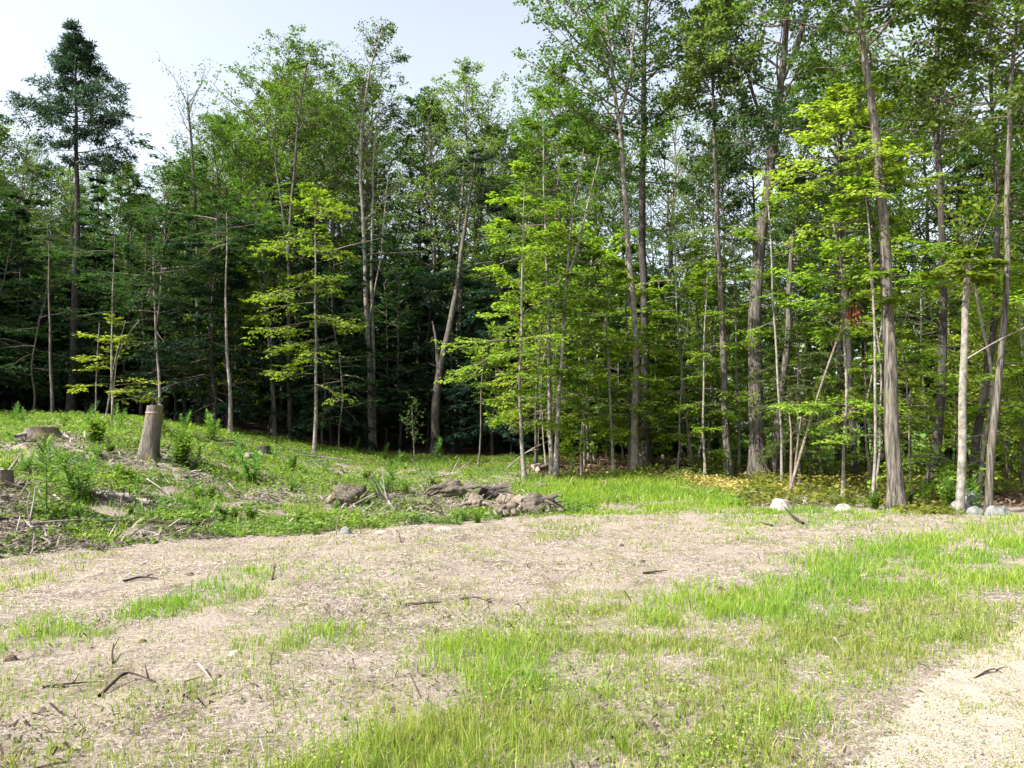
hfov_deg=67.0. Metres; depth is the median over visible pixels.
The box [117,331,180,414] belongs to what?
hemlock tree
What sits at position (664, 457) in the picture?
fallen log
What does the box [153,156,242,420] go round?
hardwood tree
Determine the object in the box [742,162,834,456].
hardwood tree
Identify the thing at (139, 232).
hardwood tree
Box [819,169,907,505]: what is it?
slender tree
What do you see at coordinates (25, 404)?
hemlock tree
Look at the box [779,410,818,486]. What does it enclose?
bare sapling
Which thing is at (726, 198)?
hardwood tree
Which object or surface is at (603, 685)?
clover
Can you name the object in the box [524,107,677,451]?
hardwood tree
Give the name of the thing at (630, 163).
hardwood tree
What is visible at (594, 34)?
tall hardwood
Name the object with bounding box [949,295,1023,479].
understory tree
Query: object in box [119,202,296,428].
understory tree
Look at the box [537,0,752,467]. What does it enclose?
tall hardwood
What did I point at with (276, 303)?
hemlock tree
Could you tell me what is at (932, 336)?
understory tree
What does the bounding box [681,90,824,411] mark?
hardwood tree
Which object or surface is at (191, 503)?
weed
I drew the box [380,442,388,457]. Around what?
weed
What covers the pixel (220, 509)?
weed
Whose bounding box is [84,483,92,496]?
weed
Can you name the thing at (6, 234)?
understory tree
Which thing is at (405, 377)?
hemlock tree
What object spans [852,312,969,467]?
understory tree
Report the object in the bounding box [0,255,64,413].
hemlock tree
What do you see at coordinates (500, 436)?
hemlock tree
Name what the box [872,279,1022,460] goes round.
understory tree
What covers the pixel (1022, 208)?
hardwood tree
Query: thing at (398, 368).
understory tree
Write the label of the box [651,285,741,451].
understory tree
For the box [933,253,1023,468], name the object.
understory tree
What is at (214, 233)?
hardwood tree
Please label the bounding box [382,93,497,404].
hardwood tree
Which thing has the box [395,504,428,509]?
fallen log
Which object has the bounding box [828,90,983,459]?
hardwood tree
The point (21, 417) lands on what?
weed
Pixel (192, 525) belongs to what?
dead branch
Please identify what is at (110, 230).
hardwood tree
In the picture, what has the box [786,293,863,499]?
leaning pole
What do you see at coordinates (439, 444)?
weed
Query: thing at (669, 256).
hardwood tree
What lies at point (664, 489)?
lush grass
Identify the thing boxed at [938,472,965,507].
bush
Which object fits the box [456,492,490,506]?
wood block
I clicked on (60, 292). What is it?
hemlock tree
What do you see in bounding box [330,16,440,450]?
double trunk tree
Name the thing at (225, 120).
hardwood tree
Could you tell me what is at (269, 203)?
hardwood tree
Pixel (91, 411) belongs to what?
weed
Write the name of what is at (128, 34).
sky
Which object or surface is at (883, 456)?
hardwood tree
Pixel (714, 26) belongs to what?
tall hardwood
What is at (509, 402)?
understory tree
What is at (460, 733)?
grass
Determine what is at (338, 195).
hardwood tree
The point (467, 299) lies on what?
slender tree
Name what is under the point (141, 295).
slender tree
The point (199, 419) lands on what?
bare topped tree
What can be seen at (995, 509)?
rock
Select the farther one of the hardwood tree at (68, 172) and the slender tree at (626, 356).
the hardwood tree at (68, 172)
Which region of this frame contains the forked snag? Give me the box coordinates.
[429,148,517,455]
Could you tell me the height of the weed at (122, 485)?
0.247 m
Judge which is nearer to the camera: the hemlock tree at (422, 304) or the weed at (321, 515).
the weed at (321, 515)
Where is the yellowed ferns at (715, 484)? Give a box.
[645,470,800,496]
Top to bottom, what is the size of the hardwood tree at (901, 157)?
19.593 m
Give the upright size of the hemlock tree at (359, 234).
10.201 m
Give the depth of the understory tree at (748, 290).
29.45 m
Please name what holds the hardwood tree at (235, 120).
on the ground at (214, 618)
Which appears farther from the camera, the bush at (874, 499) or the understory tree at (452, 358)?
the understory tree at (452, 358)
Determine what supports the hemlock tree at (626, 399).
on the ground at (214, 618)
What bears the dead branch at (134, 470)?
on the ground at (214, 618)
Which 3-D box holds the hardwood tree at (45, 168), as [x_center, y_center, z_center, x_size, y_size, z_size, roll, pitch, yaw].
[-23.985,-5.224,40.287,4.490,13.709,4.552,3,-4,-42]
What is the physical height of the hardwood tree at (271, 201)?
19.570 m
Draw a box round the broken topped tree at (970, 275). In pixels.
[913,179,1012,513]
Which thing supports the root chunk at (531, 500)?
on the ground at (214, 618)
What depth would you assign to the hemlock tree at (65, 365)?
38.38 m
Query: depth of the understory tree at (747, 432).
31.40 m
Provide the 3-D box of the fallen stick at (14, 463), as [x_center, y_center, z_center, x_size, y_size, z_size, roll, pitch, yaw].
[-8.664,1.354,13.464,0.232,0.389,0.045,2,-3,-26]
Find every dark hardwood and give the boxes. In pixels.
[782,72,915,478]
[817,0,1023,491]
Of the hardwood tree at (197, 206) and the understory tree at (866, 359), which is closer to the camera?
the understory tree at (866, 359)
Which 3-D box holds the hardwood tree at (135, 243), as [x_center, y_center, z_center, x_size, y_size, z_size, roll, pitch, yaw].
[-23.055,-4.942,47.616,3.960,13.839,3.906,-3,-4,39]
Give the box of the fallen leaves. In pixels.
[512,451,1023,505]
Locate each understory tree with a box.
[0,159,23,398]
[0,187,57,379]
[0,202,68,382]
[0,214,58,393]
[0,250,94,413]
[28,187,191,414]
[36,173,249,416]
[45,165,253,404]
[52,149,251,404]
[106,132,327,423]
[118,238,221,418]
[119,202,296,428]
[169,230,291,427]
[205,203,327,393]
[250,264,379,443]
[265,231,406,452]
[276,286,371,444]
[285,299,369,440]
[296,286,419,443]
[297,271,386,448]
[324,230,479,450]
[328,267,444,446]
[362,241,485,449]
[417,243,573,456]
[422,328,489,452]
[450,325,516,453]
[466,328,546,454]
[468,218,597,463]
[483,254,610,438]
[484,268,578,422]
[484,283,583,464]
[487,232,669,455]
[506,325,580,451]
[509,221,640,458]
[522,285,644,468]
[523,302,599,437]
[532,266,666,460]
[552,316,627,463]
[556,236,670,457]
[557,284,666,452]
[563,277,627,456]
[570,242,719,460]
[579,329,651,458]
[588,275,702,450]
[601,335,693,443]
[605,268,746,469]
[607,289,718,453]
[639,256,767,464]
[640,317,736,458]
[649,226,802,464]
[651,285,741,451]
[653,357,714,459]
[672,310,745,454]
[675,254,820,410]
[676,282,771,457]
[681,186,826,470]
[685,294,799,426]
[686,248,808,428]
[705,299,800,450]
[706,274,830,462]
[742,273,854,458]
[745,347,816,474]
[762,297,859,474]
[767,371,824,472]
[768,189,966,453]
[785,391,838,469]
[794,373,851,478]
[810,276,952,473]
[815,285,927,479]
[818,232,950,491]
[833,311,935,443]
[835,346,917,479]
[840,249,997,455]
[842,354,906,467]
[849,302,957,498]
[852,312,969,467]
[866,195,1023,499]
[866,255,969,474]
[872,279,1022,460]
[877,359,932,448]
[883,277,985,466]
[900,393,956,471]
[901,246,1023,462]
[901,323,1005,459]
[916,239,981,440]
[917,325,1015,446]
[924,171,1023,403]
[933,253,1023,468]
[943,309,1023,465]
[948,218,1023,424]
[949,161,1023,412]
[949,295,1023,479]
[951,290,1023,477]
[957,272,1023,488]
[967,341,1023,485]
[970,299,1023,440]
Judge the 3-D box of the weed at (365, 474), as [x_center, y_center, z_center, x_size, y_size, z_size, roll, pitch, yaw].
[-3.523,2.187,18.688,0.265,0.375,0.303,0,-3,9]
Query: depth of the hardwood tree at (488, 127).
39.00 m
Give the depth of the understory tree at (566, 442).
26.40 m
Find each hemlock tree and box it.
[0,192,68,403]
[0,209,62,410]
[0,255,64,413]
[0,272,109,411]
[0,293,65,406]
[0,332,48,411]
[16,188,108,411]
[17,246,133,413]
[23,320,90,413]
[44,176,144,413]
[55,292,118,413]
[57,300,150,414]
[98,243,190,413]
[99,273,195,416]
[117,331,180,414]
[124,207,220,421]
[133,307,187,415]
[154,360,202,414]
[170,300,224,417]
[179,201,278,423]
[180,305,264,418]
[203,308,298,424]
[230,183,313,432]
[243,281,361,429]
[249,346,296,419]
[254,180,355,430]
[266,280,319,422]
[284,271,392,438]
[327,232,401,438]
[359,234,459,443]
[366,326,409,431]
[375,302,457,433]
[378,315,451,431]
[421,338,452,431]
[443,312,525,448]
[445,325,495,436]
[448,202,539,448]
[472,317,537,439]
[477,270,627,455]
[498,343,569,448]
[516,280,601,449]
[592,338,627,450]
[593,307,707,453]
[614,274,694,456]
[619,287,714,454]
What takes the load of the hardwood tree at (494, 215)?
on the ground at (214, 618)
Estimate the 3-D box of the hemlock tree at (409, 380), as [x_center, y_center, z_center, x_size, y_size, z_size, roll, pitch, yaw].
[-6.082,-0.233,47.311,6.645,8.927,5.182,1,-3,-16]
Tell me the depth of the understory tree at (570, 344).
33.01 m
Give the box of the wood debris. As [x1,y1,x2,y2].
[0,414,852,555]
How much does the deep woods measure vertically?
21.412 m
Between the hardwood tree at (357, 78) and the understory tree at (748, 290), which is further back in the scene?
the hardwood tree at (357, 78)
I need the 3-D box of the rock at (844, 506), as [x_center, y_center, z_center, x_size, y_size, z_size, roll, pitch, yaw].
[6.047,2.393,14.178,0.308,0.402,0.297,2,-4,-35]
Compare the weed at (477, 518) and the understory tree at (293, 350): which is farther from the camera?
the understory tree at (293, 350)
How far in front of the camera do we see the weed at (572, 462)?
21.48 m
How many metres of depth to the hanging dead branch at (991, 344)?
14.15 m
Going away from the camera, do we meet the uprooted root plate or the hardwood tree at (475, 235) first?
the uprooted root plate
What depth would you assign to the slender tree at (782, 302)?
19.41 m
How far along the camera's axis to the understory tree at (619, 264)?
26.79 m
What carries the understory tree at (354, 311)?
on the ground at (214, 618)
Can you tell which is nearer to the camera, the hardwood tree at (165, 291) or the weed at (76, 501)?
the weed at (76, 501)
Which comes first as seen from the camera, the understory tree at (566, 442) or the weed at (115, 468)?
the weed at (115, 468)
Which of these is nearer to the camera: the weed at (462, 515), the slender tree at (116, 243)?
the weed at (462, 515)
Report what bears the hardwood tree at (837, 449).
on the ground at (214, 618)
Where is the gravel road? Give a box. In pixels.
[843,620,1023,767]
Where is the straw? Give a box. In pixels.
[0,497,1023,767]
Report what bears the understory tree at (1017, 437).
on the ground at (214, 618)
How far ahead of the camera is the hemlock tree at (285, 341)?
42.97 m
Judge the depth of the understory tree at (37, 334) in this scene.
27.22 m
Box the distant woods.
[93,281,1014,439]
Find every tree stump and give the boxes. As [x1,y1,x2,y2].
[0,470,14,486]
[19,427,62,440]
[136,405,163,461]
[257,446,274,455]
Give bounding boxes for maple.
[430,160,575,480]
[617,207,750,465]
[653,258,760,474]
[728,0,970,509]
[741,82,961,410]
[766,199,910,497]
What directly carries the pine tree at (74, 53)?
on the ground at (214, 618)
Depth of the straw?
6.70 m
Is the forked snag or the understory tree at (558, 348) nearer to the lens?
the understory tree at (558, 348)
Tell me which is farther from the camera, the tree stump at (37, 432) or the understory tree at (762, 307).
the understory tree at (762, 307)
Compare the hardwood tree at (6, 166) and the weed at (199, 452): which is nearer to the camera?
the weed at (199, 452)
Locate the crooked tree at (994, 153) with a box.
[906,0,1023,489]
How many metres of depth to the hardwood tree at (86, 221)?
42.81 m
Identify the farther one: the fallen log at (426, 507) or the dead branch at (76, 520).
the fallen log at (426, 507)
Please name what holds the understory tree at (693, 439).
on the ground at (214, 618)
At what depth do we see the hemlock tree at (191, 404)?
47.56 m
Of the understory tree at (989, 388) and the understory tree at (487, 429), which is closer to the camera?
the understory tree at (989, 388)
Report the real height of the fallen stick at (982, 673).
0.084 m
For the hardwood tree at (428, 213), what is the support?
on the ground at (214, 618)
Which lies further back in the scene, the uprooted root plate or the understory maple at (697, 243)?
the understory maple at (697, 243)
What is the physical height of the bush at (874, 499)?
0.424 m
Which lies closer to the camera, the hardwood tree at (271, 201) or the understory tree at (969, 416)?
the understory tree at (969, 416)
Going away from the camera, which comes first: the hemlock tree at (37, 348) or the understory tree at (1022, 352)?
the understory tree at (1022, 352)
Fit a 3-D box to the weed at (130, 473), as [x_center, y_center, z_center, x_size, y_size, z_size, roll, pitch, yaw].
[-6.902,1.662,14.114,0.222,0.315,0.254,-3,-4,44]
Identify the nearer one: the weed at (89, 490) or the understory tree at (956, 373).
the weed at (89, 490)
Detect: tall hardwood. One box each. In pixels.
[511,0,694,471]
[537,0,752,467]
[657,0,776,474]
[866,0,1023,512]
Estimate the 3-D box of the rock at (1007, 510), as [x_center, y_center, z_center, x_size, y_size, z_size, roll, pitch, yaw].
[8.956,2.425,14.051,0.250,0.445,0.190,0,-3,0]
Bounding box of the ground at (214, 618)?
[0,416,1023,767]
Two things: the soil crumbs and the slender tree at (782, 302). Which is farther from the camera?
the slender tree at (782, 302)
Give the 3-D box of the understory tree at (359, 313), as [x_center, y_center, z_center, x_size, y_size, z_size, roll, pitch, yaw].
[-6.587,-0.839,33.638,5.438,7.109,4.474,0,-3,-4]
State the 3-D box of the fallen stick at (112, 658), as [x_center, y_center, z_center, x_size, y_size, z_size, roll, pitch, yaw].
[-2.685,1.794,5.214,0.042,0.126,0.234,1,-3,-19]
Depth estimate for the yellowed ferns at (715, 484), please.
19.42 m
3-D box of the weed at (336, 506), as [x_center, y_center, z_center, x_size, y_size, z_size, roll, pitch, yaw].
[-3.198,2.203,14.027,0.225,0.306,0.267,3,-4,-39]
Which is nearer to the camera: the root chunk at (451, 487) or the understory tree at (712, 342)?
the root chunk at (451, 487)
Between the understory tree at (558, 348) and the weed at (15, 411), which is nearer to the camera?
the weed at (15, 411)
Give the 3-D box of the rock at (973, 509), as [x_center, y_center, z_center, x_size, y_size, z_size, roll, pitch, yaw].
[8.392,2.389,14.004,0.327,0.368,0.254,0,-3,0]
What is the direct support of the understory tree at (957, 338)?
on the ground at (214, 618)
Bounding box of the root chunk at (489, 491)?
[478,485,514,500]
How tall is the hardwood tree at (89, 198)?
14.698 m
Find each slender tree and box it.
[19,199,98,413]
[40,187,179,415]
[105,222,210,404]
[158,189,284,435]
[203,176,323,437]
[426,262,491,447]
[594,287,656,468]
[725,191,817,485]
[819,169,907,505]
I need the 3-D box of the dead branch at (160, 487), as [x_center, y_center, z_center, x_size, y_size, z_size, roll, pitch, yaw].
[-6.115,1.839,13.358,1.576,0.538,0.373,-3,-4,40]
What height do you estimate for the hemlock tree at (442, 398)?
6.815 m
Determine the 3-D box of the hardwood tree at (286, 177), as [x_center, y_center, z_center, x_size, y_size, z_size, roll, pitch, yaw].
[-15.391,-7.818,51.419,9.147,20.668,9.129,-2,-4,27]
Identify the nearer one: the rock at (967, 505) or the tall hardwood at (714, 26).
the rock at (967, 505)
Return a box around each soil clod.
[3,654,17,661]
[39,706,47,712]
[221,748,230,753]
[387,706,396,712]
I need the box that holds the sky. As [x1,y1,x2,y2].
[0,0,1023,427]
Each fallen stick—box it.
[8,451,21,469]
[111,636,119,663]
[197,662,213,681]
[405,601,441,604]
[460,597,492,602]
[505,441,547,468]
[643,570,666,573]
[784,507,804,524]
[974,667,1006,678]
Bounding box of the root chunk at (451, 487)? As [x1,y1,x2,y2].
[424,478,486,498]
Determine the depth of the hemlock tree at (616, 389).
39.22 m
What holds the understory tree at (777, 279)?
on the ground at (214, 618)
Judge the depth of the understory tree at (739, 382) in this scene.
29.00 m
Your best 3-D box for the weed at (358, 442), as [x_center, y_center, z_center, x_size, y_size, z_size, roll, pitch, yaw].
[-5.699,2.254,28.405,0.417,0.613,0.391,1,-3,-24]
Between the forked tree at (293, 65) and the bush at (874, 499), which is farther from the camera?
the forked tree at (293, 65)
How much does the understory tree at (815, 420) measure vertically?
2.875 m
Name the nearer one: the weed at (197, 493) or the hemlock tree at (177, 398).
the weed at (197, 493)
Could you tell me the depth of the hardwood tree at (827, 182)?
29.17 m
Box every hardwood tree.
[0,112,50,298]
[0,120,86,409]
[0,124,55,409]
[0,135,56,315]
[0,175,26,246]
[3,149,61,296]
[4,137,66,312]
[9,158,97,411]
[9,181,46,277]
[29,163,138,321]
[40,192,91,305]
[45,152,129,409]
[49,182,93,337]
[57,159,169,413]
[86,160,151,412]
[103,197,159,411]
[114,200,167,412]
[116,172,207,418]
[116,192,162,410]
[137,156,191,416]
[138,152,230,420]
[144,112,306,426]
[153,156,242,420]
[157,110,290,407]
[173,142,259,418]
[177,99,340,423]
[187,61,380,428]
[203,139,291,414]
[203,167,271,400]
[227,151,322,415]
[234,67,375,426]
[236,78,342,423]
[241,131,307,417]
[252,118,327,413]
[268,114,359,417]
[272,107,402,298]
[280,69,380,426]
[284,60,463,432]
[295,64,430,435]
[296,117,384,296]
[297,97,426,400]
[297,152,377,420]
[301,49,402,424]
[334,136,432,421]
[335,127,414,318]
[349,86,476,435]
[379,95,483,432]
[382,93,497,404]
[385,56,522,442]
[392,78,522,441]
[393,132,463,413]
[421,120,488,430]
[424,111,586,444]
[427,82,530,434]
[427,165,528,429]
[443,119,584,443]
[451,106,610,442]
[454,142,543,376]
[457,160,542,305]
[459,50,639,451]
[481,182,523,363]
[507,169,567,365]
[515,83,618,446]
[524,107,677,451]
[552,130,637,443]
[571,151,677,426]
[575,142,682,364]
[615,86,719,444]
[625,184,679,328]
[627,82,713,445]
[632,143,712,301]
[654,153,740,450]
[657,117,747,448]
[658,109,792,352]
[662,128,775,450]
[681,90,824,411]
[732,183,860,456]
[735,72,891,459]
[737,154,856,458]
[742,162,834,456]
[746,0,955,470]
[765,167,921,360]
[769,149,915,461]
[773,40,945,462]
[799,104,954,461]
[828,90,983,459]
[839,111,951,460]
[853,48,1022,458]
[864,84,1023,464]
[904,137,1017,458]
[924,104,1023,459]
[926,141,1023,452]
[948,1,1023,258]
[956,93,1023,415]
[968,106,1023,404]
[975,163,1023,387]
[985,148,1023,259]
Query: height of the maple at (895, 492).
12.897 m
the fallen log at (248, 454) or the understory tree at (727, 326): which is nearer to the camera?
the fallen log at (248, 454)
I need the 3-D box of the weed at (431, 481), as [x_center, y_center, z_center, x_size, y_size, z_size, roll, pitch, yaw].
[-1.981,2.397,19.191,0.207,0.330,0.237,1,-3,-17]
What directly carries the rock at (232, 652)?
on the ground at (214, 618)
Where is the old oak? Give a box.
[677,0,873,478]
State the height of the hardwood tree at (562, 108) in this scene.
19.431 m
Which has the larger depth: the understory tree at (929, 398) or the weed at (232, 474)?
the understory tree at (929, 398)
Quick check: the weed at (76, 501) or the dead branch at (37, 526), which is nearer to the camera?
the dead branch at (37, 526)
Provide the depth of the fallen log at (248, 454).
19.04 m
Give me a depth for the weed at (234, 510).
12.95 m
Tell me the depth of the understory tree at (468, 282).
31.40 m
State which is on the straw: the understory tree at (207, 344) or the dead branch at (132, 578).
the dead branch at (132, 578)
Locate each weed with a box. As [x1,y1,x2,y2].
[9,402,19,418]
[16,407,25,423]
[17,449,34,473]
[20,434,75,517]
[51,444,102,500]
[60,410,70,425]
[63,500,83,521]
[71,489,80,504]
[83,400,98,422]
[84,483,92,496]
[91,443,102,457]
[105,440,115,452]
[112,402,128,427]
[112,461,122,477]
[116,464,131,479]
[117,479,126,491]
[127,503,134,513]
[128,466,141,481]
[131,474,142,494]
[133,498,145,515]
[144,466,154,479]
[162,414,171,431]
[179,410,191,429]
[185,474,194,487]
[188,498,195,511]
[191,445,205,468]
[192,486,202,499]
[202,408,220,439]
[206,483,216,498]
[214,500,229,520]
[226,447,236,463]
[227,465,236,478]
[231,504,238,518]
[234,443,266,482]
[236,432,244,451]
[245,503,258,520]
[269,444,281,459]
[287,453,297,469]
[287,477,297,491]
[295,508,302,522]
[315,509,324,520]
[321,459,329,473]
[330,498,338,510]
[354,438,360,452]
[361,468,370,480]
[371,475,380,498]
[377,449,404,493]
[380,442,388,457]
[402,480,408,492]
[429,474,434,484]
[430,436,443,459]
[460,507,468,521]
[473,510,480,522]
[567,452,576,470]
[954,466,983,507]
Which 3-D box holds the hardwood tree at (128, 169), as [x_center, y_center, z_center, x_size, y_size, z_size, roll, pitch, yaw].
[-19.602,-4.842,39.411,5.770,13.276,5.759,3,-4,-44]
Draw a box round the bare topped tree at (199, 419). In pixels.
[149,51,227,425]
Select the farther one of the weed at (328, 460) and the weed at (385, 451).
the weed at (385, 451)
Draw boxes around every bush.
[83,411,109,441]
[168,422,194,466]
[868,488,880,509]
[905,480,917,504]
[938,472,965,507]
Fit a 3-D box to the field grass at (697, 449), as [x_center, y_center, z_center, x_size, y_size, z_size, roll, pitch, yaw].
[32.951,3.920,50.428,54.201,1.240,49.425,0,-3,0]
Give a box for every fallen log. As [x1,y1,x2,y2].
[90,487,108,498]
[109,492,150,504]
[244,452,270,458]
[388,493,435,506]
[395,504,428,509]
[493,508,519,516]
[495,493,524,503]
[496,500,522,510]
[516,469,535,476]
[531,461,548,467]
[535,465,564,471]
[660,453,694,458]
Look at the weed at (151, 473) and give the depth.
14.31 m
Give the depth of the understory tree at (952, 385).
29.73 m
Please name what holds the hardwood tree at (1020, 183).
on the ground at (214, 618)
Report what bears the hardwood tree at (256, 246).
on the ground at (214, 618)
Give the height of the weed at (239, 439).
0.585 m
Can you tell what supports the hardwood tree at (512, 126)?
on the ground at (214, 618)
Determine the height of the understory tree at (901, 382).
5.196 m
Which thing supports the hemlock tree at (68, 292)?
on the ground at (214, 618)
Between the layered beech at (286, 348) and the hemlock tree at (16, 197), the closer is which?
the layered beech at (286, 348)
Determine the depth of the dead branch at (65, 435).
16.35 m
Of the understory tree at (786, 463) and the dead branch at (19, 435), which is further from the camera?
the understory tree at (786, 463)
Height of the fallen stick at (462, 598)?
0.037 m
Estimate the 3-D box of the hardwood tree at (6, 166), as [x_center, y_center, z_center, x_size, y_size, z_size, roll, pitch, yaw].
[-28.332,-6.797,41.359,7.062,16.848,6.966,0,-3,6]
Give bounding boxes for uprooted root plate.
[323,482,376,508]
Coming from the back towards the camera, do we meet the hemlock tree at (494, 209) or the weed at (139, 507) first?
the hemlock tree at (494, 209)
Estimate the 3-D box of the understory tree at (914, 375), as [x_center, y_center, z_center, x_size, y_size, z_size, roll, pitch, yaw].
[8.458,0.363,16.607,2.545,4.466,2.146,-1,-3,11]
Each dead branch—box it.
[0,513,32,519]
[14,425,52,437]
[23,489,52,548]
[32,516,137,523]
[42,673,98,688]
[60,432,73,439]
[97,665,155,696]
[123,573,158,581]
[125,467,147,476]
[146,476,181,505]
[146,518,208,525]
[182,520,216,529]
[185,473,199,479]
[298,454,352,460]
[348,467,393,507]
[426,457,468,479]
[967,327,1023,358]
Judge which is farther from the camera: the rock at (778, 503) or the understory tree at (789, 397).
the understory tree at (789, 397)
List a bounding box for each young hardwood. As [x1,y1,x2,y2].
[477,86,614,475]
[494,136,625,478]
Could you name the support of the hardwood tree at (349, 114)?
on the ground at (214, 618)
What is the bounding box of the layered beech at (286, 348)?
[240,182,367,452]
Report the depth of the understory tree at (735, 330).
24.01 m
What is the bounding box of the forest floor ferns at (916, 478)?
[554,446,1023,514]
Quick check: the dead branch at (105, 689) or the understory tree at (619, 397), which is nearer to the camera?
the dead branch at (105, 689)
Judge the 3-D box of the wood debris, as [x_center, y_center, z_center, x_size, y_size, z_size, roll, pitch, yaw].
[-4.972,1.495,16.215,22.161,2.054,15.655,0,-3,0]
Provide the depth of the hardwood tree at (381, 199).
46.26 m
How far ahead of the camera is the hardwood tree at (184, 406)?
36.79 m
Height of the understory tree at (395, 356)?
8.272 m
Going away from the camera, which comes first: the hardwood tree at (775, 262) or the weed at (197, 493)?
the weed at (197, 493)
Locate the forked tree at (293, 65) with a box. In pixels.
[193,23,354,439]
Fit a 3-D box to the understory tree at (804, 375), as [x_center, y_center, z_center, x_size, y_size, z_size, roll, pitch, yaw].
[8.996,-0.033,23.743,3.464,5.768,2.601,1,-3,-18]
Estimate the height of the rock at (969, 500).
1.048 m
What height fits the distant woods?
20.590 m
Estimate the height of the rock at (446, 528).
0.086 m
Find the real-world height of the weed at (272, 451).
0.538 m
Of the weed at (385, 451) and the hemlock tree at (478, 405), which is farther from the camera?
the hemlock tree at (478, 405)
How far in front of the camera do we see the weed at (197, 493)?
13.82 m
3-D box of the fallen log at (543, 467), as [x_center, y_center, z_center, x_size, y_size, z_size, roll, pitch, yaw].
[1.120,2.431,22.420,0.215,0.226,1.952,-2,-4,27]
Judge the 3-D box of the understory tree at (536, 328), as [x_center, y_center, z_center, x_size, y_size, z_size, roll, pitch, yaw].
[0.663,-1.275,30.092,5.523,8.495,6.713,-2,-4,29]
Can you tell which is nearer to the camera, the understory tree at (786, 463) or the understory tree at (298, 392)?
the understory tree at (786, 463)
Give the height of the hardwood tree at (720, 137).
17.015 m
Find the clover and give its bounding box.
[107,578,968,767]
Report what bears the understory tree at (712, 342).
on the ground at (214, 618)
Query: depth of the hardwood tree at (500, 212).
61.55 m
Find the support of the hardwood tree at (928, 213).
on the ground at (214, 618)
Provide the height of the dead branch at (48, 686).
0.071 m
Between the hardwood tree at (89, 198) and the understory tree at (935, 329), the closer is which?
the understory tree at (935, 329)
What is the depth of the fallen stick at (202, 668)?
4.92 m
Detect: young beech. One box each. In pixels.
[399,395,426,461]
[447,334,511,467]
[552,238,670,471]
[557,404,600,477]
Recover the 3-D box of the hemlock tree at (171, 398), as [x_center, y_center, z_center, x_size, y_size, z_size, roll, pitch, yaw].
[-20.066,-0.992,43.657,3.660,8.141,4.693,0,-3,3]
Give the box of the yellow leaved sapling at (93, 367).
[66,313,170,427]
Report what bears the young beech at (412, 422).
on the ground at (214, 618)
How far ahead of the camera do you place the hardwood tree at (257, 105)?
38.58 m
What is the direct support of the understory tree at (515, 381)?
on the ground at (214, 618)
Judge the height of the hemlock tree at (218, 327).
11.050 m
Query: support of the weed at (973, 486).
on the ground at (214, 618)
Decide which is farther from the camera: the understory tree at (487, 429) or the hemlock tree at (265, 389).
the hemlock tree at (265, 389)
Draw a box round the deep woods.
[13,211,710,429]
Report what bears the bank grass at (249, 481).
on the ground at (214, 618)
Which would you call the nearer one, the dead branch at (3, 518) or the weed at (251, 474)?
the dead branch at (3, 518)
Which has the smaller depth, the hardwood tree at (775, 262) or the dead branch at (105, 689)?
the dead branch at (105, 689)
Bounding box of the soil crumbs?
[0,506,1019,767]
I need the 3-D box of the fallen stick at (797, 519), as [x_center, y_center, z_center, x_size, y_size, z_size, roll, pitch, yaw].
[4.697,2.204,12.996,0.088,0.166,1.288,0,-3,6]
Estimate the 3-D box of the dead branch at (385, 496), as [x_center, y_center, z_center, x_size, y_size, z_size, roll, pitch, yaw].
[-2.663,1.977,14.508,0.815,0.832,1.575,1,-3,-18]
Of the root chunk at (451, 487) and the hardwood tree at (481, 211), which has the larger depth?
the hardwood tree at (481, 211)
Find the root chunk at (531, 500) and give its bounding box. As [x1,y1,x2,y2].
[522,492,563,512]
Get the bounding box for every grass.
[0,409,598,550]
[0,465,1023,767]
[0,467,1023,738]
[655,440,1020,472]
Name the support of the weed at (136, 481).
on the ground at (214, 618)
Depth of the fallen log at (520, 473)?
20.95 m
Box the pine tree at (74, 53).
[0,17,149,412]
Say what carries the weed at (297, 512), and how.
on the ground at (214, 618)
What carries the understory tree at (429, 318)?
on the ground at (214, 618)
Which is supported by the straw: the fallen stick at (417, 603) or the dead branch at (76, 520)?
the fallen stick at (417, 603)
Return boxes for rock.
[228,650,239,655]
[339,526,351,534]
[375,530,388,533]
[434,526,452,529]
[770,498,792,509]
[833,503,851,511]
[949,501,971,511]
[965,488,981,508]
[965,506,983,514]
[984,505,1007,515]
[1001,505,1010,514]
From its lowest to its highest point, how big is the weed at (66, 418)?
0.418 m
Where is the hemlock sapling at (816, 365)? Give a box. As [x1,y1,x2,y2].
[733,333,848,484]
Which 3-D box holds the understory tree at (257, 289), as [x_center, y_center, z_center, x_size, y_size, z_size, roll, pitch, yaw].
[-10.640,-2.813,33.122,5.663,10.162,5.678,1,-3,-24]
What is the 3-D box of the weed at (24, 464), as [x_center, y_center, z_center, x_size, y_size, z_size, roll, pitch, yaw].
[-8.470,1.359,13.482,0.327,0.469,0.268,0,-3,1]
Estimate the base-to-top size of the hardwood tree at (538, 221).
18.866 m
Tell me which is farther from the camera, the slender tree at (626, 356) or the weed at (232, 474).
the slender tree at (626, 356)
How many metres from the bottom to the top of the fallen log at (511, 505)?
0.226 m
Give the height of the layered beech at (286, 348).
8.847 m
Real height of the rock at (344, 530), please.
0.241 m
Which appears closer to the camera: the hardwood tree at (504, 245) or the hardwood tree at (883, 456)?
the hardwood tree at (883, 456)
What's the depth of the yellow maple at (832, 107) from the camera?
15.38 m

